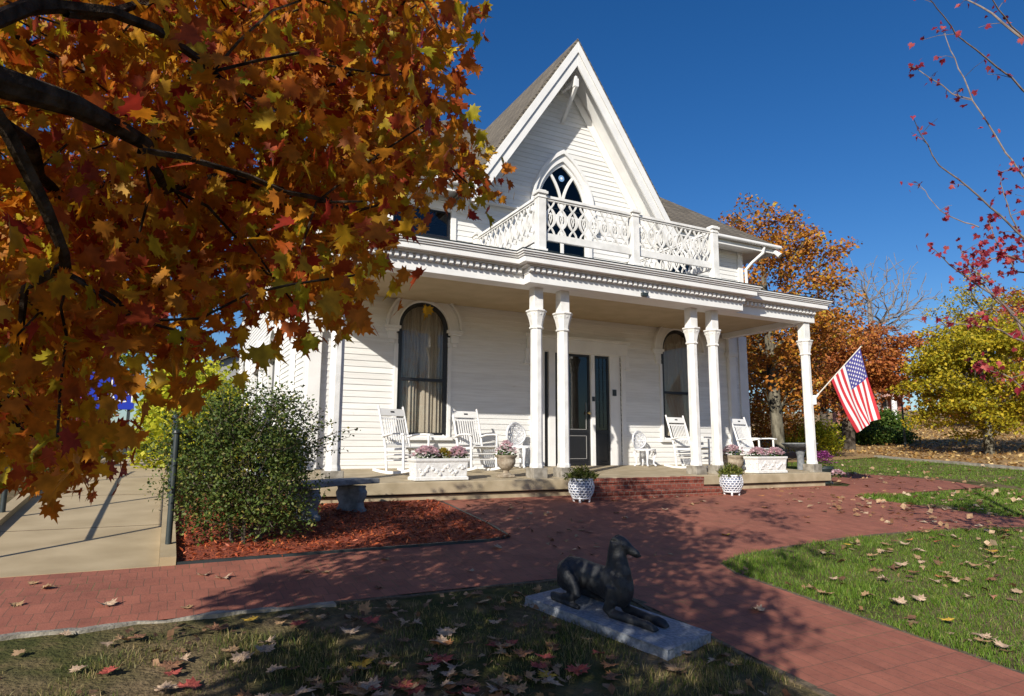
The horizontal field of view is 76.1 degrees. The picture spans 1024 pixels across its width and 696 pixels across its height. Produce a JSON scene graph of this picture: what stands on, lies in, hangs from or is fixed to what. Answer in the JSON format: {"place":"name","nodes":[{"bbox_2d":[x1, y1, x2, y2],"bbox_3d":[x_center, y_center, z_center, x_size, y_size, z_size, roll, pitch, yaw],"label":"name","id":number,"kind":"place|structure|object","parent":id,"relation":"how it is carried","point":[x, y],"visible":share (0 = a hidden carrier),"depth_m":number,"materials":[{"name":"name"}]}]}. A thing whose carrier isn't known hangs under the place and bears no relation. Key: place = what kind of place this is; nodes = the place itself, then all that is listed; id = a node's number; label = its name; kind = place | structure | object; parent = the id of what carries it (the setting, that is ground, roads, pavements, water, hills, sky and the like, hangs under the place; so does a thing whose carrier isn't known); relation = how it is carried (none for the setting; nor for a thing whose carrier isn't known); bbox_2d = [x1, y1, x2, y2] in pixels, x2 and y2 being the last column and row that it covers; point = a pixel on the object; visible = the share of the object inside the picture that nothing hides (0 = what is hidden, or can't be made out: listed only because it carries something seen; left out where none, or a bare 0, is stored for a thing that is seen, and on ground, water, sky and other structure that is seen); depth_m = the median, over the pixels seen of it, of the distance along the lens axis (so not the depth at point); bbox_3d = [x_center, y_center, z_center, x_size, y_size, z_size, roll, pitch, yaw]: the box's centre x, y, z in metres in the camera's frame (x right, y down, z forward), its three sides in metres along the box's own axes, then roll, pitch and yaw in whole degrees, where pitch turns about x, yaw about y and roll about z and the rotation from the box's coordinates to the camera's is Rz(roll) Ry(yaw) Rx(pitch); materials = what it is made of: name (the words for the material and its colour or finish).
{"place":"outdoors","nodes":[
{"label":"outdoors","id":0,"kind":"place"},
{"bbox_2d":[0,473,1023,695],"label":"brick path","id":1,"kind":"structure","parent":0,"point":[692,580],"depth_m":5.59,"materials":[{"name":"brick"}]},
{"bbox_2d":[451,500,672,557],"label":"leaf litter","id":2,"kind":"object","parent":1,"relation":"on","point":[552,539],"visible":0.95,"depth_m":7.76,"materials":[{"name":"plant"}]},
{"bbox_2d":[568,478,594,502],"bbox_3d":[1.068,2.192,10.076,0.404,0.359,0.406,5,-10,-27],"label":"openwork pot","id":3,"kind":"object","parent":1,"relation":"on","point":[582,490],"visible":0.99,"depth_m":9.94,"materials":[{"name":"white"}]},
{"bbox_2d":[562,464,598,481],"bbox_3d":[1.070,1.933,10.128,0.563,0.295,0.484,7,-11,-37],"label":"pot plant","id":4,"kind":"object","parent":3,"relation":"in","point":[581,473],"visible":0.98,"depth_m":10.04,"materials":[{"name":"green plant"}]},
{"bbox_2d":[719,474,742,495],"bbox_3d":[3.884,2.423,11.578,0.404,0.359,0.406,5,-10,-27],"label":"openwork pot","id":5,"kind":"object","parent":1,"relation":"on","point":[731,484],"visible":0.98,"depth_m":11.44,"materials":[{"name":"white"}]},
{"bbox_2d":[716,462,743,477],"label":"pot plant","id":6,"kind":"object","parent":5,"relation":"in","point":[726,470],"visible":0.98,"depth_m":11.55,"materials":[{"name":"green plant"}]},
{"bbox_2d":[0,441,1023,695],"bbox_3d":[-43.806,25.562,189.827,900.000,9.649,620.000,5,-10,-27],"label":"ground","id":7,"kind":"structure","parent":0,"point":[42,661],"depth_m":4.11,"materials":[{"name":"plant"}]},
{"bbox_2d":[0,458,111,525],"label":"ramp kerb","id":8,"kind":"structure","parent":7,"relation":"on","point":[13,506],"depth_m":7.51,"materials":[{"name":"concrete"}]},
{"bbox_2d":[0,419,71,512],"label":"ramp railing","id":9,"kind":"object","parent":8,"relation":"on","point":[4,494],"visible":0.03,"depth_m":7.09,"materials":[{"name":"metal"}]},
{"bbox_2d":[13,346,148,418],"bbox_3d":[-17.220,1.251,24.737,6.406,6.720,5.960,5,-10,-27],"label":"maple tree","id":10,"kind":"object","parent":7,"relation":"on","point":[122,357],"visible":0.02,"depth_m":26.27,"materials":[{"name":"orange plant"}]},
{"bbox_2d":[0,458,164,577],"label":"ramp","id":11,"kind":"structure","parent":7,"relation":"on","point":[63,548],"depth_m":6.68,"materials":[{"name":"concrete"}]},
{"bbox_2d":[80,372,133,460],"bbox_3d":[-11.103,2.142,17.804,1.409,2.950,0.138,5,-10,-27],"label":"blue sign","id":12,"kind":"object","parent":7,"relation":"on","point":[128,405],"visible":0.06,"depth_m":18.00,"materials":[{"name":"blue paint"}]},
{"bbox_2d":[144,680,178,692],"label":"fallen leaf","id":13,"kind":"object","parent":7,"relation":"on","point":[165,685],"visible":1,"depth_m":3.40,"materials":[{"name":"plant"}]},
{"bbox_2d":[159,465,175,565],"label":"ramp kerb","id":14,"kind":"structure","parent":7,"relation":"on","point":[167,557],"depth_m":6.07,"materials":[{"name":"concrete"}]},
{"bbox_2d":[165,413,181,544],"bbox_3d":[-4.991,1.565,9.593,0.080,1.543,7.830,5,-10,-27],"label":"ramp railing","id":15,"kind":"object","parent":14,"relation":"on","point":[171,500],"visible":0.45,"depth_m":6.15,"materials":[{"name":"metal"}]},
{"bbox_2d":[0,601,335,640],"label":"kerb","id":16,"kind":"structure","parent":7,"relation":"on","point":[101,627],"depth_m":4.36,"materials":[{"name":"concrete"}]},
{"bbox_2d":[158,660,183,670],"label":"fallen leaf","id":17,"kind":"object","parent":7,"relation":"on","point":[168,665],"visible":1,"depth_m":3.68,"materials":[{"name":"plant"}]},
{"bbox_2d":[124,345,231,481],"bbox_3d":[-7.203,1.302,14.463,2.513,3.377,2.203,-3,-9,21],"label":"yellow shrub","id":18,"kind":"object","parent":7,"relation":"on","point":[141,453],"visible":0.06,"depth_m":13.97,"materials":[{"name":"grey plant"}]},
{"bbox_2d":[176,677,205,688],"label":"fallen leaf","id":19,"kind":"object","parent":7,"relation":"on","point":[192,683],"visible":1,"depth_m":3.45,"materials":[{"name":"plant"}]},
{"bbox_2d":[142,367,262,489],"bbox_3d":[-4.697,1.311,10.099,1.838,2.094,1.810,5,-10,-27],"label":"yellow shrub","id":20,"kind":"object","parent":7,"relation":"on","point":[157,410],"visible":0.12,"depth_m":9.69,"materials":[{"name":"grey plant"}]},
{"bbox_2d":[202,352,239,388],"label":"grey house","id":21,"kind":"structure","parent":7,"relation":"on","point":[226,361],"depth_m":37.89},
{"bbox_2d":[231,651,254,662],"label":"fallen leaf","id":22,"kind":"object","parent":7,"relation":"on","point":[246,655],"visible":0.98,"depth_m":3.81,"materials":[{"name":"plant"}]},
{"bbox_2d":[0,0,516,523],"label":"maple tree","id":23,"kind":"object","parent":7,"relation":"on","point":[94,258],"visible":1,"depth_m":2.30,"materials":[{"name":"orange plant"}]},
{"bbox_2d":[254,642,276,654],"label":"fallen leaf","id":24,"kind":"object","parent":7,"relation":"on","point":[268,648],"visible":0.99,"depth_m":3.94,"materials":[{"name":"plant"}]},
{"bbox_2d":[295,685,315,695],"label":"fallen leaf","id":25,"kind":"object","parent":7,"relation":"on","point":[302,689],"visible":0.99,"depth_m":3.44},
{"bbox_2d":[175,491,510,561],"bbox_3d":[-2.659,2.219,8.865,3.470,0.241,5.420,5,-10,-27],"label":"mulch bed","id":26,"kind":"object","parent":7,"relation":"on","point":[228,553],"visible":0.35,"depth_m":7.18,"materials":[{"name":"red wood"}]},
{"bbox_2d":[134,369,360,546],"bbox_3d":[-2.656,1.128,6.704,2.150,1.817,2.083,5,-10,-27],"label":"round bush","id":27,"kind":"object","parent":26,"relation":"on","point":[283,447],"visible":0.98,"depth_m":6.46,"materials":[{"name":"green plant"}]},
{"bbox_2d":[282,478,379,521],"bbox_3d":[-2.261,1.857,8.068,0.516,0.445,1.440,-3,-9,22],"label":"stone bench","id":28,"kind":"object","parent":26,"relation":"on","point":[351,494],"visible":0.69,"depth_m":8.36,"materials":[{"name":"stone"}]},
{"bbox_2d":[176,501,509,564],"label":"kerb","id":29,"kind":"structure","parent":7,"relation":"on","point":[330,551],"depth_m":6.41,"materials":[{"name":"brick"}]},
{"bbox_2d":[341,681,374,695],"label":"fallen leaf","id":30,"kind":"object","parent":7,"relation":"on","point":[357,691],"visible":0.98,"depth_m":3.45,"materials":[{"name":"plant"}]},
{"bbox_2d":[348,656,373,670],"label":"fallen leaf","id":31,"kind":"object","parent":7,"relation":"on","point":[367,661],"visible":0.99,"depth_m":3.80,"materials":[{"name":"plant"}]},
{"bbox_2d":[359,647,378,662],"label":"fallen leaf","id":32,"kind":"object","parent":7,"relation":"on","point":[371,654],"visible":0.91,"depth_m":3.91,"materials":[{"name":"plant"}]},
{"bbox_2d":[361,615,380,624],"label":"fallen leaf","id":33,"kind":"object","parent":7,"relation":"on","point":[370,619],"visible":1,"depth_m":4.51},
{"bbox_2d":[0,585,790,695],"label":"leaf litter","id":34,"kind":"object","parent":7,"relation":"on","point":[365,607],"visible":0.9,"depth_m":4.04,"materials":[{"name":"plant"}]},
{"bbox_2d":[402,682,426,694],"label":"fallen leaf","id":35,"kind":"object","parent":7,"relation":"on","point":[414,690],"visible":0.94,"depth_m":3.51,"materials":[{"name":"plant"}]},
{"bbox_2d":[432,653,453,663],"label":"fallen leaf","id":36,"kind":"object","parent":7,"relation":"on","point":[445,658],"visible":0.99,"depth_m":3.92,"materials":[{"name":"plant"}]},
{"bbox_2d":[436,627,456,636],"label":"fallen leaf","id":37,"kind":"object","parent":7,"relation":"on","point":[446,631],"visible":0.98,"depth_m":4.35,"materials":[{"name":"plant"}]},
{"bbox_2d":[453,677,472,685],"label":"fallen leaf","id":38,"kind":"object","parent":7,"relation":"on","point":[465,682],"visible":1,"depth_m":3.63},
{"bbox_2d":[486,671,507,686],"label":"fallen leaf","id":39,"kind":"object","parent":7,"relation":"on","point":[500,680],"visible":1,"depth_m":3.65,"materials":[{"name":"plant"}]},
{"bbox_2d":[505,681,527,695],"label":"fallen leaf","id":40,"kind":"object","parent":7,"relation":"on","point":[516,689],"visible":1,"depth_m":3.56,"materials":[{"name":"plant"}]},
{"bbox_2d":[513,646,534,656],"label":"fallen leaf","id":41,"kind":"object","parent":7,"relation":"on","point":[520,653],"visible":1,"depth_m":4.07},
{"bbox_2d":[234,39,832,502],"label":"white house","id":42,"kind":"structure","parent":7,"relation":"on","point":[592,299],"depth_m":13.20,"materials":[{"name":"paint"}]},
{"bbox_2d":[241,360,249,420],"bbox_3d":[-8.623,1.639,20.981,0.182,2.860,1.440,5,-10,-27],"label":"side window","id":43,"kind":"structure","parent":42,"relation":"in","point":[246,365],"depth_m":20.59,"materials":[{"name":"white paint"}]},
{"bbox_2d":[251,341,262,439],"bbox_3d":[-7.093,1.212,18.088,0.182,2.860,1.440,5,-10,-27],"label":"side window","id":44,"kind":"structure","parent":42,"relation":"in","point":[257,374],"depth_m":18.10,"materials":[{"name":"white paint"}]},
{"bbox_2d":[265,323,281,434],"bbox_3d":[-5.655,0.811,15.371,0.182,2.860,1.440,5,-10,-27],"label":"side window","id":45,"kind":"structure","parent":42,"relation":"in","point":[274,370],"depth_m":15.63,"materials":[{"name":"white paint"}]},
{"bbox_2d":[372,405,433,473],"bbox_3d":[-1.832,1.544,11.143,0.988,1.165,0.665,-10,-13,39],"label":"rocking chair","id":46,"kind":"object","parent":42,"relation":"on","point":[392,412],"visible":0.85,"depth_m":11.18,"materials":[{"name":"white paint"}]},
{"bbox_2d":[383,298,462,439],"bbox_3d":[-1.791,0.317,12.830,1.620,2.957,0.484,5,-10,-27],"label":"window","id":47,"kind":"structure","parent":42,"relation":"in","point":[422,365],"depth_m":12.84,"materials":[{"name":"white paint"}]},
{"bbox_2d":[388,195,457,240],"bbox_3d":[-1.803,-2.338,13.083,1.560,1.380,0.200,5,-10,-27],"label":"window","id":48,"kind":"structure","parent":42,"relation":"in","point":[438,204],"depth_m":13.33,"materials":[{"name":"black paint"}]},
{"bbox_2d":[407,458,469,480],"bbox_3d":[-1.125,1.850,10.005,0.884,0.325,0.364,5,-10,-27],"label":"planter box","id":49,"kind":"object","parent":42,"relation":"on","point":[429,469],"visible":0.99,"depth_m":9.85,"materials":[{"name":"stone"}]},
{"bbox_2d":[410,445,440,458],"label":"flower clump","id":50,"kind":"object","parent":49,"relation":"on","point":[431,450],"visible":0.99,"depth_m":9.88,"materials":[{"name":"pink plant"}]},
{"bbox_2d":[437,447,450,457],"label":"flower clump","id":51,"kind":"object","parent":49,"relation":"in","point":[444,450],"visible":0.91,"depth_m":10.02,"materials":[{"name":"yellow plant"}]},
{"bbox_2d":[446,445,468,457],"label":"flower clump","id":52,"kind":"object","parent":49,"relation":"in","point":[456,451],"visible":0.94,"depth_m":10.11,"materials":[{"name":"pink plant"}]},
{"bbox_2d":[451,408,500,470],"bbox_3d":[-0.682,1.676,12.079,0.665,1.165,0.988,6,-12,-35],"label":"rocking chair","id":53,"kind":"object","parent":42,"relation":"on","point":[462,414],"visible":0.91,"depth_m":12.21,"materials":[{"name":"white paint"}]},
{"bbox_2d":[495,455,516,477],"bbox_3d":[-0.097,1.941,10.752,0.371,0.360,0.371,5,-10,-27],"label":"stone urn","id":54,"kind":"object","parent":42,"relation":"on","point":[505,463],"visible":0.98,"depth_m":10.64,"materials":[{"name":"stone"}]},
{"bbox_2d":[494,440,517,454],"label":"flower clump","id":55,"kind":"object","parent":54,"relation":"in","point":[508,447],"visible":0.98,"depth_m":10.74,"materials":[{"name":"pink plant"}]},
{"bbox_2d":[506,422,529,468],"bbox_3d":[0.201,1.909,12.888,0.546,0.913,0.647,-6,-11,37],"label":"iron chair","id":56,"kind":"object","parent":42,"relation":"on","point":[522,449],"visible":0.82,"depth_m":13.02,"materials":[{"name":"white"}]},
{"bbox_2d":[526,150,598,257],"bbox_3d":[1.142,-2.947,14.685,1.880,3.137,0.200,5,-10,-27],"label":"window","id":57,"kind":"structure","parent":42,"relation":"in","point":[566,180],"depth_m":14.85,"materials":[{"name":"white paint"}]},
{"bbox_2d":[555,353,594,465],"bbox_3d":[1.366,1.345,14.242,0.995,2.460,0.134,5,-10,-27],"label":"door","id":58,"kind":"structure","parent":42,"relation":"in","point":[580,440],"depth_m":14.25,"materials":[{"name":"black paint"}]},
{"bbox_2d":[632,430,656,466],"bbox_3d":[2.915,2.200,14.361,0.488,0.785,0.578,-7,-11,42],"label":"iron chair","id":59,"kind":"object","parent":42,"relation":"on","point":[634,438],"visible":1,"depth_m":14.37,"materials":[{"name":"white"}]},
{"bbox_2d":[653,240,695,269],"bbox_3d":[4.005,-1.869,16.086,1.470,1.380,0.200,5,-10,-27],"label":"window","id":60,"kind":"structure","parent":42,"relation":"in","point":[656,246],"depth_m":15.95,"materials":[{"name":"black paint"}]},
{"bbox_2d":[651,327,704,441],"bbox_3d":[3.928,0.779,15.788,1.620,2.957,0.484,5,-10,-27],"label":"window","id":61,"kind":"structure","parent":42,"relation":"in","point":[669,346],"depth_m":15.80,"materials":[{"name":"black paint"}]},
{"bbox_2d":[664,415,710,467],"bbox_3d":[3.833,2.015,14.190,0.665,1.165,0.988,6,-12,-33],"label":"rocking chair","id":62,"kind":"object","parent":42,"relation":"on","point":[675,420],"visible":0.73,"depth_m":14.29,"materials":[{"name":"white paint"}]},
{"bbox_2d":[723,455,745,469],"bbox_3d":[4.570,2.380,13.533,0.509,0.320,0.509,5,-10,-27],"label":"stone urn","id":63,"kind":"object","parent":42,"relation":"on","point":[737,460],"visible":0.68,"depth_m":13.35,"materials":[{"name":"stone"}]},
{"bbox_2d":[723,444,746,455],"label":"flower clump","id":64,"kind":"object","parent":63,"relation":"in","point":[729,449],"visible":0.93,"depth_m":13.50,"materials":[{"name":"pink plant"}]},
{"bbox_2d":[729,416,776,468],"bbox_3d":[5.340,2.080,14.464,0.665,1.165,0.988,7,-13,-37],"label":"rocking chair","id":65,"kind":"object","parent":42,"relation":"on","point":[739,422],"visible":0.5,"depth_m":14.63,"materials":[{"name":"white paint"}]},
{"bbox_2d":[743,456,787,472],"bbox_3d":[5.126,2.352,13.204,0.864,0.325,0.364,5,-10,-27],"label":"planter box","id":66,"kind":"object","parent":42,"relation":"on","point":[770,464],"visible":1,"depth_m":13.04,"materials":[{"name":"stone"}]},
{"bbox_2d":[746,447,768,456],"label":"flower clump","id":67,"kind":"object","parent":66,"relation":"on","point":[755,450],"visible":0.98,"depth_m":13.07,"materials":[{"name":"pink plant"}]},
{"bbox_2d":[767,447,785,455],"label":"flower clump","id":68,"kind":"object","parent":66,"relation":"in","point":[774,450],"visible":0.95,"depth_m":13.31,"materials":[{"name":"pink plant"}]},
{"bbox_2d":[813,344,880,431],"bbox_3d":[7.250,0.870,14.305,1.606,1.942,0.176,2,-9,-11],"label":"flag","id":69,"kind":"object","parent":42,"relation":"attached to","point":[851,383],"visible":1,"depth_m":14.32,"materials":[{"name":"multicoloured fabric"}]},
{"bbox_2d":[540,675,563,685],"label":"fallen leaf","id":70,"kind":"object","parent":7,"relation":"on","point":[549,679],"visible":1,"depth_m":3.67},
{"bbox_2d":[110,362,1020,423],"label":"distant wood","id":71,"kind":"object","parent":7,"relation":"on","point":[907,407],"visible":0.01,"depth_m":107.75,"materials":[{"name":"brown plant"}]},
{"bbox_2d":[565,663,589,675],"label":"fallen leaf","id":72,"kind":"object","parent":7,"relation":"on","point":[574,669],"visible":1,"depth_m":3.85,"materials":[{"name":"plant"}]},
{"bbox_2d":[334,578,835,695],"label":"path edge","id":73,"kind":"object","parent":7,"relation":"on","point":[810,686],"visible":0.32,"depth_m":4.96,"materials":[{"name":"brick"}]},
{"bbox_2d":[524,588,711,660],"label":"granite slab","id":74,"kind":"structure","parent":7,"relation":"on","point":[675,638],"depth_m":4.50,"materials":[{"name":"stone"}]},
{"bbox_2d":[550,534,668,631],"bbox_3d":[0.714,1.663,4.867,0.400,0.570,1.006,6,-5,-42],"label":"hound statue","id":75,"kind":"object","parent":74,"relation":"on","point":[610,584],"visible":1,"depth_m":4.75,"materials":[{"name":"brown metal"}]},
{"bbox_2d":[718,193,870,466],"bbox_3d":[8.977,-0.897,21.964,6.597,10.137,6.314,-1,-9,9],"label":"oak tree","id":76,"kind":"object","parent":7,"relation":"on","point":[773,353],"visible":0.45,"depth_m":21.55,"materials":[{"name":"orange plant"}]},
{"bbox_2d":[781,443,817,469],"bbox_3d":[7.120,2.788,16.134,0.840,0.885,0.840,5,-10,-27],"label":"bird bath","id":77,"kind":"object","parent":7,"relation":"on","point":[799,449],"visible":0.61,"depth_m":16.06,"materials":[{"name":"stone"}]},
{"bbox_2d":[822,466,833,483],"bbox_3d":[6.924,2.818,14.543,0.440,0.380,0.433,5,-10,-27],"label":"flower pot","id":78,"kind":"object","parent":7,"relation":"on","point":[827,468],"visible":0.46,"depth_m":14.37,"materials":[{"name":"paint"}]},
{"bbox_2d":[817,450,838,467],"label":"flower clump","id":79,"kind":"object","parent":78,"relation":"in","point":[825,454],"visible":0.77,"depth_m":14.47,"materials":[{"name":"purple plant"}]},
{"bbox_2d":[832,388,906,422],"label":"brick house","id":80,"kind":"structure","parent":7,"relation":"on","point":[892,405],"depth_m":54.15,"materials":[{"name":"brick"}]},
{"bbox_2d":[720,527,1023,674],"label":"path edge","id":81,"kind":"object","parent":7,"relation":"on","point":[876,621],"visible":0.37,"depth_m":5.57,"materials":[{"name":"brick"}]},
{"bbox_2d":[741,527,1023,651],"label":"leaf litter","id":82,"kind":"object","parent":7,"relation":"on","point":[910,616],"visible":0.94,"depth_m":6.46,"materials":[{"name":"plant"}]},
{"bbox_2d":[785,458,1023,553],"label":"leaf litter","id":83,"kind":"object","parent":7,"relation":"on","point":[940,523],"visible":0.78,"depth_m":11.32,"materials":[{"name":"plant"}]},
{"bbox_2d":[786,457,1023,517],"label":"grass","id":84,"kind":"structure","parent":7,"relation":"on","point":[938,498],"depth_m":13.58,"materials":[{"name":"plant"}]},
{"bbox_2d":[874,455,1023,469],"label":"kerb","id":85,"kind":"structure","parent":7,"relation":"on","point":[967,463],"depth_m":22.08,"materials":[{"name":"concrete"}]},
{"bbox_2d":[900,0,1023,394],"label":"red maple tree","id":86,"kind":"object","parent":7,"relation":"on","point":[998,290],"visible":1,"depth_m":6.44,"materials":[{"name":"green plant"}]},
{"label":"fallen leaf","id":87,"kind":"object","parent":7,"relation":"on","visible":0},
{"bbox_2d":[358,675,380,691],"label":"fallen leaf","id":88,"kind":"object","parent":87,"relation":"on","point":[374,682],"visible":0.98,"depth_m":3.54,"materials":[{"name":"plant"}]},
{"label":"fallen leaf","id":89,"kind":"object","parent":7,"relation":"on","visible":0},
{"bbox_2d":[336,680,357,693],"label":"fallen leaf","id":90,"kind":"object","parent":89,"relation":"on","point":[344,687],"visible":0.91,"depth_m":3.51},
{"bbox_2d":[1,0,1023,429],"label":"sky","id":91,"kind":"structure","parent":0,"point":[809,105],"materials":[{"name":"blue"}]},
{"bbox_2d":[722,526,1023,671],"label":"grass","id":92,"kind":"structure","parent":0,"point":[815,564],"depth_m":6.30,"materials":[{"name":"plant"}]},
{"bbox_2d":[750,411,1023,466],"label":"hillside","id":93,"kind":"structure","parent":0,"point":[792,455],"depth_m":28.40,"materials":[{"name":"brown plant"}]},
{"bbox_2d":[746,329,785,406],"bbox_3d":[9.077,1.106,29.355,7.526,7.608,6.174,5,-10,-27],"label":"oak tree","id":94,"kind":"object","parent":93,"relation":"on","point":[762,342],"visible":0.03,"depth_m":28.63,"materials":[{"name":"orange plant"}]},
{"bbox_2d":[749,385,804,455],"bbox_3d":[9.551,2.997,25.871,4.936,2.981,2.876,5,-10,-27],"label":"rust shrub","id":95,"kind":"object","parent":93,"relation":"on","point":[763,423],"visible":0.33,"depth_m":25.49,"materials":[{"name":"orange plant"}]},
{"bbox_2d":[759,346,845,428],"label":"oak tree","id":96,"kind":"object","parent":93,"relation":"on","point":[823,412],"visible":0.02,"depth_m":40.94,"materials":[{"name":"orange plant"}]},
{"bbox_2d":[784,416,845,456],"bbox_3d":[12.279,3.662,26.755,2.945,1.740,2.519,5,-10,-27],"label":"green shrub","id":97,"kind":"object","parent":93,"relation":"on","point":[827,438],"visible":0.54,"depth_m":26.14,"materials":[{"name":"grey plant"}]},
{"bbox_2d":[763,308,934,449],"bbox_3d":[15.004,1.524,29.951,7.821,6.657,6.808,5,-10,-27],"label":"oak tree","id":98,"kind":"object","parent":93,"relation":"on","point":[880,363],"visible":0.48,"depth_m":28.49,"materials":[{"name":"orange plant"}]},
{"bbox_2d":[827,407,917,435],"bbox_3d":[20.797,4.227,37.785,6.512,2.088,3.214,5,-10,-27],"label":"green shrub","id":99,"kind":"object","parent":93,"relation":"on","point":[889,417],"visible":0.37,"depth_m":37.19,"materials":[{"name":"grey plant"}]},
{"bbox_2d":[811,254,941,411],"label":"bare tree","id":100,"kind":"object","parent":93,"relation":"on","point":[870,315],"visible":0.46,"depth_m":46.88,"materials":[{"name":"grey plant"}]},
{"bbox_2d":[855,421,922,444],"bbox_3d":[18.549,4.279,32.638,3.945,1.222,2.537,5,-10,-27],"label":"green shrub","id":101,"kind":"object","parent":93,"relation":"on","point":[874,435],"visible":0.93,"depth_m":31.99,"materials":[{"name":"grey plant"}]},
{"bbox_2d":[886,313,1023,453],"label":"maple tree","id":102,"kind":"object","parent":93,"relation":"on","point":[944,365],"visible":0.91,"depth_m":24.90,"materials":[{"name":"yellow plant"}]},
{"bbox_2d":[918,267,1023,432],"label":"maple tree","id":103,"kind":"object","parent":93,"relation":"on","point":[983,304],"visible":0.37,"depth_m":37.78,"materials":[{"name":"orange plant"}]},
{"bbox_2d":[930,375,1023,423],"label":"rust shrub","id":104,"kind":"object","parent":93,"relation":"on","point":[988,399],"visible":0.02,"depth_m":45.01,"materials":[{"name":"brown plant"}]},
{"bbox_2d":[975,287,1023,374],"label":"oak tree","id":105,"kind":"object","parent":93,"relation":"on","point":[1019,359],"visible":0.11,"depth_m":44.56,"materials":[{"name":"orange plant"}]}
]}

